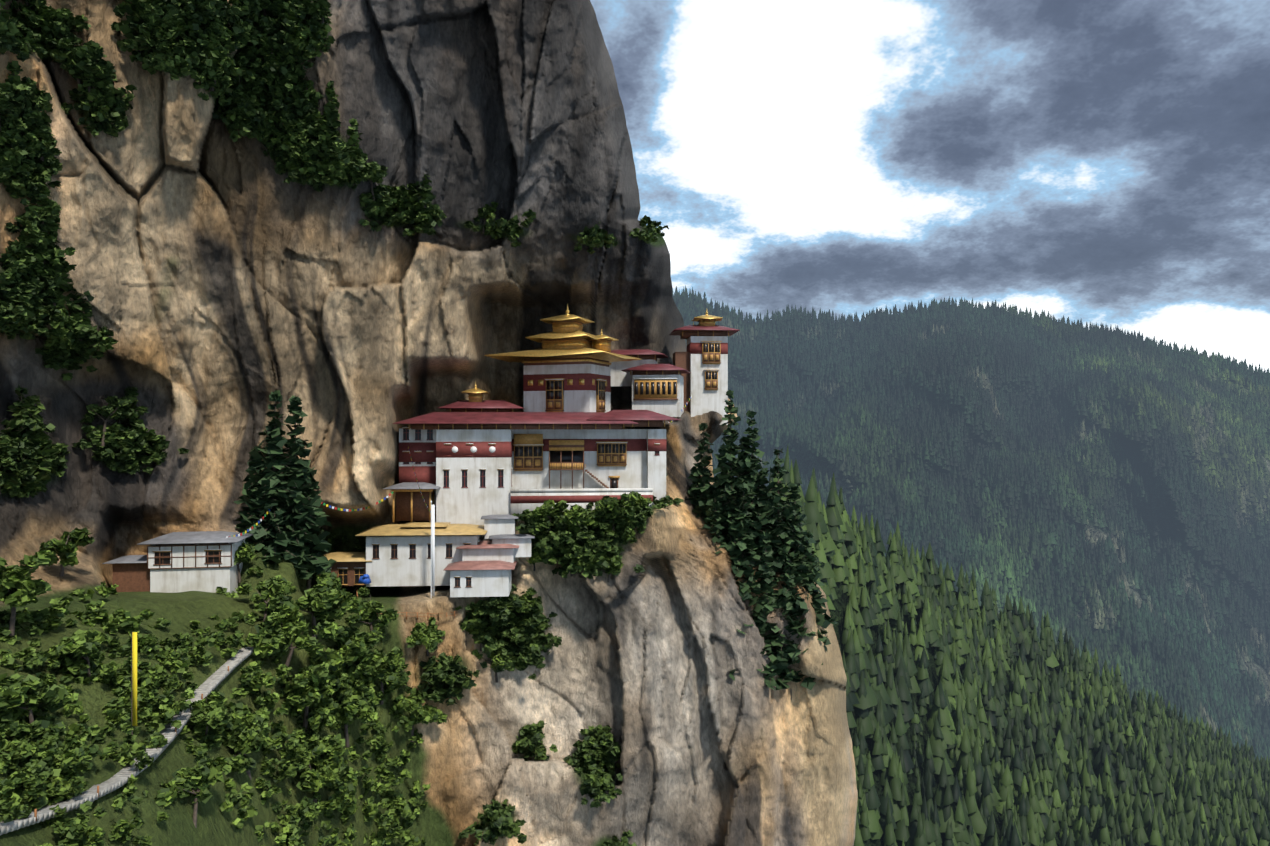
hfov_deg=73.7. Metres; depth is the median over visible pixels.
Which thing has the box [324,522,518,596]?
monastery lower house
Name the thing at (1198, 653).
forest mountain
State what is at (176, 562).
cottage
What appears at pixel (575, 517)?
terrace trees
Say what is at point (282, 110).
shrubs on cliff
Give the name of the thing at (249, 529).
prayer flag strings
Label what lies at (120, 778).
stair path
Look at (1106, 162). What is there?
sky
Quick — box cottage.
[102,531,252,593]
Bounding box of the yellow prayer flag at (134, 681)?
[131,632,136,734]
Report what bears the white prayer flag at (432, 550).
on the cliff rock
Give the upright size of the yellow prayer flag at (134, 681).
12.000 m
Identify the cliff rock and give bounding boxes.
[0,0,857,845]
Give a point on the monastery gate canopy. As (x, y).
(411, 506)
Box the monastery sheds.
[481,514,534,556]
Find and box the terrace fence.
[356,587,457,619]
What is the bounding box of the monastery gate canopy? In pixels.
[383,482,440,521]
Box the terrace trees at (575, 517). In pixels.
[468,491,651,650]
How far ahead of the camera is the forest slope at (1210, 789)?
534.53 m
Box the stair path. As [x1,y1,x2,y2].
[0,647,253,834]
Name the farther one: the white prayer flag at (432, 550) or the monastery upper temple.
the monastery upper temple
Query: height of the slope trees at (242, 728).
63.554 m
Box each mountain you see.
[672,285,1269,760]
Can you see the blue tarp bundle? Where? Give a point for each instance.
(364, 579)
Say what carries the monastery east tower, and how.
on the cliff rock
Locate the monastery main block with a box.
[393,382,680,525]
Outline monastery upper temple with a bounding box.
[484,305,641,412]
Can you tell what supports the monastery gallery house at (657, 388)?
on the cliff rock
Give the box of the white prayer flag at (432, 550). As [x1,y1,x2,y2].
[430,501,434,597]
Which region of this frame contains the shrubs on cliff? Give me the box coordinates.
[0,0,683,845]
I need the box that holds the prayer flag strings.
[226,395,691,537]
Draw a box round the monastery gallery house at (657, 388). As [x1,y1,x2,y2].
[609,349,690,416]
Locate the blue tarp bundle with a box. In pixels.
[358,574,370,583]
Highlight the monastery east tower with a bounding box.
[669,309,739,424]
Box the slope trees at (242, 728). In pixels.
[0,526,517,845]
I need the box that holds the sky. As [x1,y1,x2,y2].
[590,0,1269,372]
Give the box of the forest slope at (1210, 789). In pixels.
[726,446,1269,845]
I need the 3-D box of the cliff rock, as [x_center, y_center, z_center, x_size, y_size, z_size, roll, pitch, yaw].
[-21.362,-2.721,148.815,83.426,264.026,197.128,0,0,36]
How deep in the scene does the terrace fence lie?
143.89 m
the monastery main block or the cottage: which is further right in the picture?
the monastery main block

